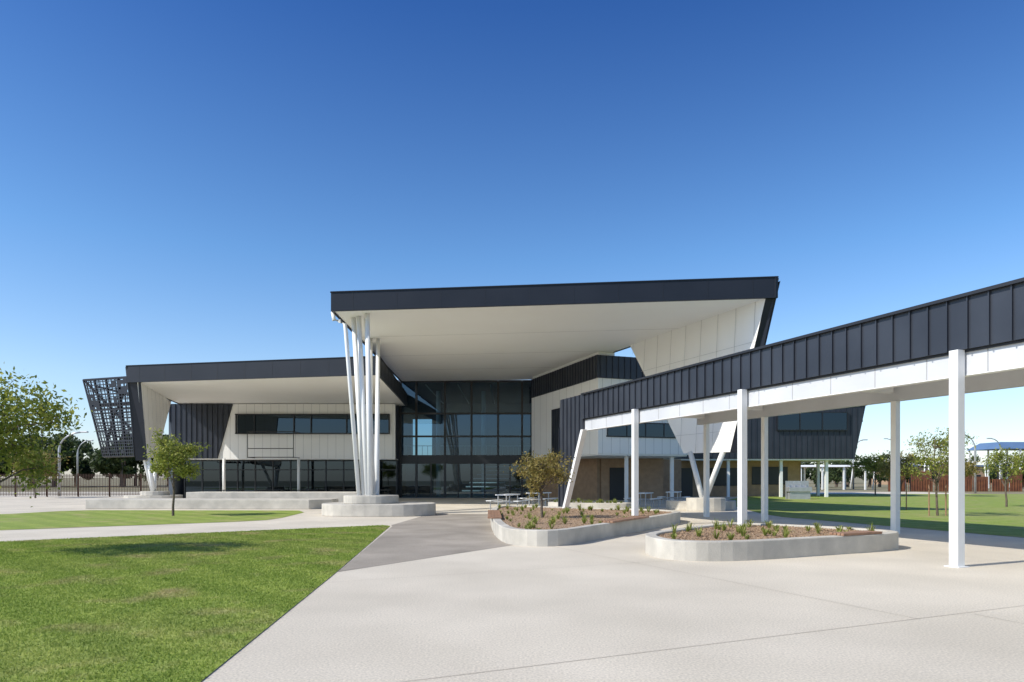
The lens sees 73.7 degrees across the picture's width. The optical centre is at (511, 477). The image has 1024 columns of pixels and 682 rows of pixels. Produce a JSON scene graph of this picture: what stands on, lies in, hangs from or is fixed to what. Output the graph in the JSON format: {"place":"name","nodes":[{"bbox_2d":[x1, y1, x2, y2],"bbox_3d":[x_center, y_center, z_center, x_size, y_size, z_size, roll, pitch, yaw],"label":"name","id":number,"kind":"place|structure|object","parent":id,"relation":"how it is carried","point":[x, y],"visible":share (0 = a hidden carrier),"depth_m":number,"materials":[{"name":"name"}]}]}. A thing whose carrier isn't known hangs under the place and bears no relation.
{"place":"outdoors","nodes":[
{"label":"outdoors","id":0,"kind":"place"},
{"bbox_2d":[0,510,302,529],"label":"lawn","id":1,"kind":"structure","parent":0,"point":[65,519],"depth_m":27.17,"materials":[{"name":"green plant"}]},
{"bbox_2d":[142,427,209,515],"bbox_3d":[-13.980,-0.277,28.529,2.592,3.756,2.545,0,0,-28],"label":"young tree","id":2,"kind":"object","parent":1,"relation":"on","point":[174,458],"visible":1,"depth_m":28.24,"materials":[{"name":"green plant"}]},
{"bbox_2d":[0,525,389,681],"bbox_3d":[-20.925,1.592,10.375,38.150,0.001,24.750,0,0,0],"label":"lawn","id":3,"kind":"structure","parent":0,"point":[135,650],"depth_m":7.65,"materials":[{"name":"green plant"}]},
{"bbox_2d":[0,367,95,506],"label":"young tree","id":4,"kind":"object","parent":3,"relation":"on","point":[13,425],"visible":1,"depth_m":14.53,"materials":[{"name":"green plant"}]},
{"bbox_2d":[190,459,397,459],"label":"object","id":5,"kind":"structure","parent":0,"point":[286,459],"depth_m":52.34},
{"bbox_2d":[396,405,398,494],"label":"entry return wall","id":6,"kind":"structure","parent":0,"point":[397,431],"depth_m":53.40,"materials":[{"name":"black metal"}]},
{"bbox_2d":[338,514,511,571],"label":"paved path","id":7,"kind":"structure","parent":0,"point":[430,536],"depth_m":17.29,"materials":[{"name":"grey concrete"}]},
{"bbox_2d":[0,492,1023,681],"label":"concrete pavement","id":8,"kind":"structure","parent":0,"point":[395,626],"depth_m":8.03,"materials":[{"name":"grey concrete"}]},
{"bbox_2d":[11,445,69,497],"bbox_3d":[-36.825,-0.453,53.074,3.685,4.118,3.660,0,0,0],"label":"young tree","id":9,"kind":"object","parent":8,"relation":"on","point":[52,473],"visible":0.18,"depth_m":52.97,"materials":[{"name":"green plant"}]},
{"bbox_2d":[58,431,88,495],"bbox_3d":[-37.631,-1.182,58.500,2.578,5.564,0.240,0,0,0],"label":"street lamp","id":10,"kind":"object","parent":8,"relation":"on","point":[59,456],"visible":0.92,"depth_m":58.44,"materials":[{"name":"metal"}]},
{"bbox_2d":[0,473,168,496],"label":"picket fence","id":11,"kind":"object","parent":8,"relation":"on","point":[109,486],"visible":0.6,"depth_m":56.50,"materials":[{"name":"brown metal"}]},
{"bbox_2d":[124,491,182,497],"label":"wing concrete plinth","id":12,"kind":"structure","parent":8,"relation":"on","point":[154,494],"depth_m":41.64,"materials":[{"name":"grey concrete"}]},
{"bbox_2d":[143,458,157,490],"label":"wing column","id":13,"kind":"structure","parent":12,"relation":"on","point":[152,479],"depth_m":41.74,"materials":[{"name":"white metal"}]},
{"bbox_2d":[85,492,356,508],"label":"concrete seat wall","id":14,"kind":"structure","parent":8,"relation":"on","point":[253,500],"depth_m":34.65,"materials":[{"name":"grey concrete"}]},
{"bbox_2d":[222,459,299,491],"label":"facade columns","id":15,"kind":"structure","parent":8,"relation":"on","point":[224,474],"depth_m":51.12,"materials":[{"name":"white metal"}]},
{"bbox_2d":[184,460,396,497],"bbox_3d":[-17.170,0.115,53.000,16.540,2.970,0.140,0,0,0],"label":"window frame","id":16,"kind":"object","parent":8,"relation":"on","point":[273,469],"visible":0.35,"depth_m":52.95,"materials":[{"name":"black metal"}]},
{"bbox_2d":[169,404,232,458],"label":"facade dark cladding","id":17,"kind":"structure","parent":16,"relation":"on","point":[205,424],"depth_m":51.90,"materials":[{"name":"grey metal"}]},
{"bbox_2d":[185,461,395,496],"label":"ground glazing","id":18,"kind":"structure","parent":16,"relation":"attached to","point":[246,480],"depth_m":53.00,"materials":[{"name":"black glass"}]},
{"bbox_2d":[218,404,395,458],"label":"facade white wall","id":19,"kind":"structure","parent":16,"relation":"on","point":[326,446],"depth_m":52.00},
{"bbox_2d":[141,375,404,405],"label":"canopy soffit","id":20,"kind":"structure","parent":19,"relation":"on","point":[318,390],"depth_m":44.61,"materials":[{"name":"white paint"}]},
{"bbox_2d":[126,356,407,405],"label":"canopy fascia","id":21,"kind":"structure","parent":20,"relation":"on","point":[277,368],"depth_m":38.67,"materials":[{"name":"black metal"}]},
{"bbox_2d":[125,366,146,460],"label":"wing outer cladding","id":22,"kind":"structure","parent":21,"relation":"attached to","point":[137,414],"depth_m":40.58,"materials":[{"name":"black metal"}]},
{"bbox_2d":[83,376,134,457],"bbox_3d":[-25.687,-3.826,46.340,4.294,5.069,7.347,0,0,0],"label":"screen frame","id":23,"kind":"object","parent":22,"relation":"attached to","point":[111,404],"visible":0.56,"depth_m":43.67,"materials":[{"name":"black metal"}]},
{"bbox_2d":[82,377,133,456],"bbox_3d":[-25.590,-3.825,43.462,4.331,4.950,0.449,0,0,20],"label":"perforated screen","id":24,"kind":"object","parent":23,"relation":"attached to","point":[121,391],"visible":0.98,"depth_m":43.30,"materials":[{"name":"black metal"}]},
{"bbox_2d":[137,382,170,458],"bbox_3d":[-23.471,-3.360,45.227,0.345,4.520,10.659,0,0,-18],"label":"wing inner face","id":25,"kind":"object","parent":22,"relation":"attached to","point":[150,404],"visible":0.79,"depth_m":43.37},
{"bbox_2d":[143,389,169,457],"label":"wing joints","id":26,"kind":"object","parent":25,"relation":"attached to","point":[152,412],"visible":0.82,"depth_m":43.27,"materials":[{"name":"grey"}]},
{"bbox_2d":[217,358,404,402],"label":"fascia seams","id":27,"kind":"object","parent":21,"relation":"attached to","point":[328,375],"visible":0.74,"depth_m":38.85,"materials":[{"name":"black metal"}]},
{"bbox_2d":[247,431,298,457],"bbox_3d":[-17.900,-2.450,51.285,3.460,2.000,1.429,0,0,0],"label":"signage rod frame","id":28,"kind":"object","parent":19,"relation":"attached to","point":[271,448],"visible":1,"depth_m":50.57,"materials":[{"name":"grey metal"}]},
{"bbox_2d":[246,404,311,457],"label":"facade joints","id":29,"kind":"object","parent":19,"relation":"attached to","point":[254,434],"visible":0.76,"depth_m":52.00,"materials":[{"name":"grey metal"}]},
{"bbox_2d":[235,414,389,433],"bbox_3d":[-15.145,-4.065,51.855,11.710,1.530,0.270,0,0,0],"label":"window frame","id":30,"kind":"object","parent":19,"relation":"attached to","point":[310,423],"visible":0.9,"depth_m":51.72,"materials":[{"name":"black metal"}]},
{"bbox_2d":[237,415,387,432],"bbox_3d":[-15.150,-4.065,51.930,11.500,1.370,0.001,0,0,0],"label":"window glass","id":31,"kind":"object","parent":30,"relation":"attached to","point":[324,423],"visible":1,"depth_m":51.93,"materials":[{"name":"black glass"}]},
{"bbox_2d":[183,494,543,497],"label":"interior floors","id":32,"kind":"structure","parent":8,"relation":"on","point":[465,497],"depth_m":53.93,"materials":[{"name":"grey concrete"}]},
{"bbox_2d":[169,422,538,496],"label":"interior walls","id":33,"kind":"structure","parent":32,"relation":"on","point":[179,487],"depth_m":53.06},
{"bbox_2d":[322,502,435,516],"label":"column concrete plinth","id":34,"kind":"structure","parent":8,"relation":"on","point":[399,509],"depth_m":27.84,"materials":[{"name":"grey concrete"}]},
{"bbox_2d":[343,495,398,503],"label":"column upper plinth","id":35,"kind":"structure","parent":34,"relation":"on","point":[370,499],"depth_m":28.43,"materials":[{"name":"concrete"}]},
{"bbox_2d":[331,312,379,494],"bbox_3d":[-6.862,-3.272,32.585,2.253,8.291,7.392,0,0,0],"label":"canopy column cluster","id":36,"kind":"object","parent":35,"relation":"on","point":[369,470],"visible":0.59,"depth_m":29.84,"materials":[{"name":"white metal"}]},
{"bbox_2d":[379,490,394,494],"bbox_3d":[-9.000,1.215,46.000,1.600,0.770,1.720,0,0,-34],"label":"picnic table","id":37,"kind":"object","parent":8,"relation":"on","point":[387,492],"visible":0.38,"depth_m":45.72,"materials":[{"name":"silver metal"}]},
{"bbox_2d":[399,380,534,497],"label":"entry mullions","id":38,"kind":"object","parent":8,"relation":"on","point":[471,459],"visible":0.89,"depth_m":53.90,"materials":[{"name":"black metal"}]},
{"bbox_2d":[402,382,532,496],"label":"entry glazing","id":39,"kind":"structure","parent":38,"relation":"attached to","point":[430,397],"depth_m":54.00,"materials":[{"name":"black glass"}]},
{"bbox_2d":[486,494,529,509],"bbox_3d":[-0.200,1.215,34.000,1.720,0.770,1.600,0,0,21],"label":"picnic table","id":40,"kind":"object","parent":8,"relation":"on","point":[506,501],"visible":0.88,"depth_m":33.54,"materials":[{"name":"white metal"}]},
{"bbox_2d":[6,522,1023,681],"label":"pavement joint","id":41,"kind":"object","parent":8,"relation":"on","point":[696,645],"visible":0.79,"depth_m":7.46,"materials":[{"name":"grey concrete"}]},
{"bbox_2d":[518,492,556,505],"bbox_3d":[1.500,1.215,38.000,1.720,0.770,1.600,0,0,33],"label":"picnic table","id":42,"kind":"object","parent":8,"relation":"on","point":[538,498],"visible":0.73,"depth_m":37.75,"materials":[{"name":"white metal"}]},
{"bbox_2d":[488,502,679,546],"bbox_3d":[2.620,1.286,22.794,6.960,0.629,13.988,0,0,0],"label":"concrete planter","id":43,"kind":"object","parent":8,"relation":"on","point":[524,525],"visible":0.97,"depth_m":19.27,"materials":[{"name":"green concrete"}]},
{"bbox_2d":[503,448,574,517],"bbox_3d":[0.848,0.189,21.382,2.252,2.229,1.953,0,0,0],"label":"young tree","id":44,"kind":"object","parent":43,"relation":"on","point":[542,465],"visible":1,"depth_m":21.27,"materials":[{"name":"green plant"}]},
{"bbox_2d":[548,497,631,508],"bbox_3d":[3.611,1.253,31.582,3.958,0.694,1.521,0,0,19],"label":"concrete planter","id":45,"kind":"object","parent":8,"relation":"on","point":[600,503],"visible":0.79,"depth_m":30.88,"materials":[{"name":"grey concrete"}]},
{"bbox_2d":[624,492,661,506],"bbox_3d":[7.200,1.215,37.500,1.720,0.770,1.600,0,0,27],"label":"picnic table","id":46,"kind":"object","parent":8,"relation":"on","point":[645,499],"visible":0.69,"depth_m":37.28,"materials":[{"name":"white metal"}]},
{"bbox_2d":[659,491,689,499],"bbox_3d":[9.600,1.215,40.500,1.720,0.770,1.600,0,0,21],"label":"picnic table","id":47,"kind":"object","parent":8,"relation":"on","point":[670,497],"visible":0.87,"depth_m":40.16,"materials":[{"name":"white metal"}]},
{"bbox_2d":[666,497,735,510],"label":"wing wall concrete plinth","id":48,"kind":"structure","parent":8,"relation":"on","point":[696,504],"depth_m":32.66,"materials":[{"name":"grey concrete"}]},
{"bbox_2d":[688,451,725,497],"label":"wing wall column","id":49,"kind":"structure","parent":48,"relation":"on","point":[719,461],"depth_m":32.89,"materials":[{"name":"white metal"}]},
{"bbox_2d":[645,519,898,560],"bbox_3d":[5.436,1.291,15.329,6.228,0.618,4.272,0,0,-40],"label":"concrete planter","id":50,"kind":"object","parent":8,"relation":"on","point":[732,541],"visible":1,"depth_m":14.10,"materials":[{"name":"grey concrete"}]},
{"bbox_2d":[558,277,1023,567],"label":"covered walkway","id":51,"kind":"structure","parent":8,"relation":"on","point":[956,348],"depth_m":16.17,"materials":[{"name":"grey metal"}]},
{"bbox_2d":[0,0,1023,477],"label":"sky","id":52,"kind":"structure","parent":0,"point":[182,181],"materials":[{"name":"blue"}]},
{"bbox_2d":[1,478,1023,493],"bbox_3d":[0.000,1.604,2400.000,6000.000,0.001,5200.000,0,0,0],"label":"ground","id":53,"kind":"structure","parent":0,"point":[858,484],"depth_m":109.50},
{"bbox_2d":[0,431,168,486],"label":"distant tree line","id":54,"kind":"object","parent":53,"relation":"on","point":[94,463],"visible":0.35,"depth_m":114.41,"materials":[{"name":"green plant"}]},
{"bbox_2d":[76,440,93,489],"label":"street lamp","id":55,"kind":"object","parent":53,"relation":"on","point":[77,456],"visible":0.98,"depth_m":87.94,"materials":[{"name":"metal"}]},
{"bbox_2d":[852,439,867,488],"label":"street lamp","id":56,"kind":"object","parent":53,"relation":"on","point":[853,470],"visible":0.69,"depth_m":91.91,"materials":[{"name":"metal"}]},
{"bbox_2d":[801,461,1023,487],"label":"distant tree line","id":57,"kind":"object","parent":53,"relation":"on","point":[837,475],"visible":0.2,"depth_m":111.14,"materials":[{"name":"green plant"}]},
{"bbox_2d":[804,453,1023,483],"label":"distant tree line","id":58,"kind":"object","parent":53,"relation":"on","point":[857,457],"visible":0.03,"depth_m":177.71,"materials":[{"name":"green plant"}]},
{"bbox_2d":[888,470,1021,491],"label":"weathering steel fence","id":59,"kind":"object","parent":53,"relation":"on","point":[916,485],"visible":0.63,"depth_m":77.90,"materials":[{"name":"brown metal"}]},
{"bbox_2d":[965,434,976,492],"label":"street lamp","id":60,"kind":"object","parent":53,"relation":"on","point":[975,483],"visible":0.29,"depth_m":69.92,"materials":[{"name":"metal"}]},
{"bbox_2d":[330,276,778,381],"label":"canopy fascia","id":61,"kind":"structure","parent":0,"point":[739,288],"depth_m":29.20,"materials":[{"name":"black metal"}]},
{"bbox_2d":[386,329,648,370],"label":"soffit joints","id":62,"kind":"object","parent":61,"relation":"attached to","point":[497,353],"visible":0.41,"depth_m":35.51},
{"bbox_2d":[336,299,761,380],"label":"canopy soffit","id":63,"kind":"structure","parent":61,"relation":"attached to","point":[518,343],"depth_m":35.43,"materials":[{"name":"white paint"}]},
{"bbox_2d":[529,281,663,304],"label":"fascia seams","id":64,"kind":"object","parent":61,"relation":"attached to","point":[618,292],"visible":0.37,"depth_m":29.13,"materials":[{"name":"black metal"}]},
{"bbox_2d":[693,278,779,453],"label":"wing wall outer cladding","id":65,"kind":"structure","parent":61,"relation":"attached to","point":[765,322],"depth_m":29.52,"materials":[{"name":"black metal"}]},
{"bbox_2d":[630,299,764,452],"bbox_3d":[8.728,-4.430,34.374,0.599,6.540,11.293,0,0,-21],"label":"wing wall inner face","id":66,"kind":"object","parent":65,"relation":"attached to","point":[743,329],"visible":0.64,"depth_m":33.15},
{"bbox_2d":[641,316,754,452],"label":"wing wall joints","id":67,"kind":"object","parent":66,"relation":"attached to","point":[699,361],"visible":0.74,"depth_m":33.13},
{"bbox_2d":[542,458,800,499],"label":"ground floor brick wall","id":68,"kind":"structure","parent":0,"point":[592,481],"depth_m":49.75,"materials":[{"name":"brown brick"}]},
{"bbox_2d":[610,467,787,499],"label":"ground floor doors","id":69,"kind":"structure","parent":68,"relation":"in","point":[617,483],"depth_m":57.43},
{"bbox_2d":[729,494,1023,537],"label":"lawn","id":70,"kind":"structure","parent":0,"point":[990,514],"depth_m":32.93,"materials":[{"name":"green plant"}]},
{"bbox_2d":[624,456,827,501],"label":"undercroft columns","id":71,"kind":"structure","parent":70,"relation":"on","point":[728,477],"depth_m":55.49,"materials":[{"name":"white metal"}]},
{"bbox_2d":[532,378,687,457],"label":"white wall","id":72,"kind":"structure","parent":71,"relation":"on","point":[546,404],"depth_m":43.07,"materials":[{"name":"white paint"}]},
{"bbox_2d":[551,408,559,459],"bbox_3d":[3.348,-2.975,46.548,0.149,3.550,3.101,0,0,-19],"label":"side screen","id":73,"kind":"object","parent":72,"relation":"attached to","point":[554,430],"visible":0.14,"depth_m":47.45,"materials":[{"name":"grey metal"}]},
{"bbox_2d":[553,408,558,459],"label":"side screen ribs","id":74,"kind":"object","parent":73,"relation":"attached to","point":[555,430],"visible":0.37,"depth_m":47.26,"materials":[{"name":"black metal"}]},
{"bbox_2d":[532,355,644,397],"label":"box cladding","id":75,"kind":"structure","parent":72,"relation":"on","point":[629,368],"depth_m":42.21,"materials":[{"name":"black metal"}]},
{"bbox_2d":[531,355,612,397],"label":"box seams","id":76,"kind":"object","parent":75,"relation":"attached to","point":[567,376],"visible":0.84,"depth_m":45.84,"materials":[{"name":"black metal"}]},
{"bbox_2d":[532,352,614,378],"bbox_3d":[3.858,-7.550,47.191,1.665,0.240,11.625,0,0,-17],"label":"cap","id":77,"kind":"object","parent":75,"relation":"on","point":[581,359],"visible":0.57,"depth_m":44.56,"materials":[{"name":"grey metal"}]},
{"bbox_2d":[534,378,686,457],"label":"wall joints","id":78,"kind":"object","parent":72,"relation":"attached to","point":[602,429],"depth_m":45.86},
{"bbox_2d":[606,423,675,437],"bbox_3d":[8.327,-2.950,42.491,5.502,0.940,0.063,0,0,-20],"label":"strip window frame","id":79,"kind":"object","parent":72,"relation":"attached to","point":[645,432],"visible":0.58,"depth_m":42.45,"materials":[{"name":"black metal"}]},
{"bbox_2d":[608,424,674,436],"bbox_3d":[8.322,-2.950,42.506,5.401,0.800,0.032,0,0,-20],"label":"strip window","id":80,"kind":"structure","parent":79,"relation":"in","point":[654,430],"depth_m":42.53,"materials":[{"name":"black glass"}]},
{"bbox_2d":[541,454,852,462],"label":"undercroft soffit","id":81,"kind":"structure","parent":71,"relation":"on","point":[590,456],"depth_m":46.42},
{"bbox_2d":[668,406,865,458],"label":"wing cladding","id":82,"kind":"structure","parent":71,"relation":"on","point":[800,444],"depth_m":55.00,"materials":[{"name":"black metal"}]},
{"bbox_2d":[683,406,862,458],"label":"wing seams","id":83,"kind":"object","parent":82,"relation":"attached to","point":[806,440],"visible":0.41,"depth_m":54.95,"materials":[{"name":"grey metal"}]},
{"bbox_2d":[776,412,847,430],"bbox_3d":[24.150,-4.525,54.895,5.700,1.510,0.190,0,0,0],"label":"wing window frame","id":84,"kind":"object","parent":82,"relation":"attached to","point":[813,430],"visible":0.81,"depth_m":54.80,"materials":[{"name":"black metal"}]},
{"bbox_2d":[778,413,846,429],"bbox_3d":[24.150,-4.525,54.890,5.500,1.350,0.080,0,0,0],"label":"wing window","id":85,"kind":"structure","parent":84,"relation":"in","point":[831,421],"depth_m":54.85,"materials":[{"name":"blue glass"}]},
{"bbox_2d":[785,481,811,498],"bbox_3d":[21.150,0.925,50.350,1.700,1.350,0.700,0,0,0],"label":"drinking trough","id":86,"kind":"object","parent":70,"relation":"on","point":[798,489],"visible":0.95,"depth_m":50.10,"materials":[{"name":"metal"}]},
{"bbox_2d":[801,465,865,489],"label":"shade pavilion","id":87,"kind":"structure","parent":70,"relation":"on","point":[844,475],"depth_m":89.21,"materials":[{"name":"white metal"}]},
{"bbox_2d":[847,450,890,494],"bbox_3d":[32.797,-0.454,61.942,4.443,4.113,3.823,0,0,0],"label":"young tree","id":88,"kind":"object","parent":70,"relation":"on","point":[867,462],"visible":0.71,"depth_m":61.93,"materials":[{"name":"green plant"}]},
{"bbox_2d":[875,449,922,509],"bbox_3d":[18.839,0.076,33.472,2.169,3.058,2.335,0,0,35],"label":"young tree","id":89,"kind":"object","parent":70,"relation":"on","point":[887,466],"visible":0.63,"depth_m":33.42,"materials":[{"name":"green plant"}]},
{"bbox_2d":[900,427,978,515],"bbox_3d":[17.619,-0.333,28.169,3.157,3.878,3.568,0,0,0],"label":"young tree","id":90,"kind":"object","parent":70,"relation":"on","point":[943,444],"visible":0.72,"depth_m":28.37,"materials":[{"name":"green plant"}]},
{"bbox_2d":[936,457,987,476],"bbox_3d":[38.173,-0.233,57.850,4.755,3.677,4.174,0,0,-18],"label":"young tree","id":91,"kind":"object","parent":70,"relation":"on","point":[969,466],"visible":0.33,"depth_m":57.45,"materials":[{"name":"green plant"}]},
{"bbox_2d":[966,442,1023,487],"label":"shade pavilion","id":92,"kind":"structure","parent":70,"relation":"on","point":[988,447],"depth_m":96.70,"materials":[{"name":"blue metal"}]},
{"bbox_2d":[976,444,1023,506],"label":"young tree","id":93,"kind":"object","parent":70,"relation":"on","point":[1015,460],"visible":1,"depth_m":36.94,"materials":[{"name":"green plant"}]},
{"bbox_2d":[850,460,929,489],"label":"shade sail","id":94,"kind":"object","parent":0,"point":[874,478],"visible":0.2,"depth_m":91.54,"materials":[{"name":"white fabric"}]},
{"bbox_2d":[871,467,991,484],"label":"walls","id":95,"kind":"structure","parent":0,"point":[981,473],"depth_m":150.00,"materials":[{"name":"beige brick"}]},
{"bbox_2d":[911,456,986,476],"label":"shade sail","id":96,"kind":"object","parent":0,"point":[948,460],"visible":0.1,"depth_m":93.96,"materials":[{"name":"white fabric"}]}
]}

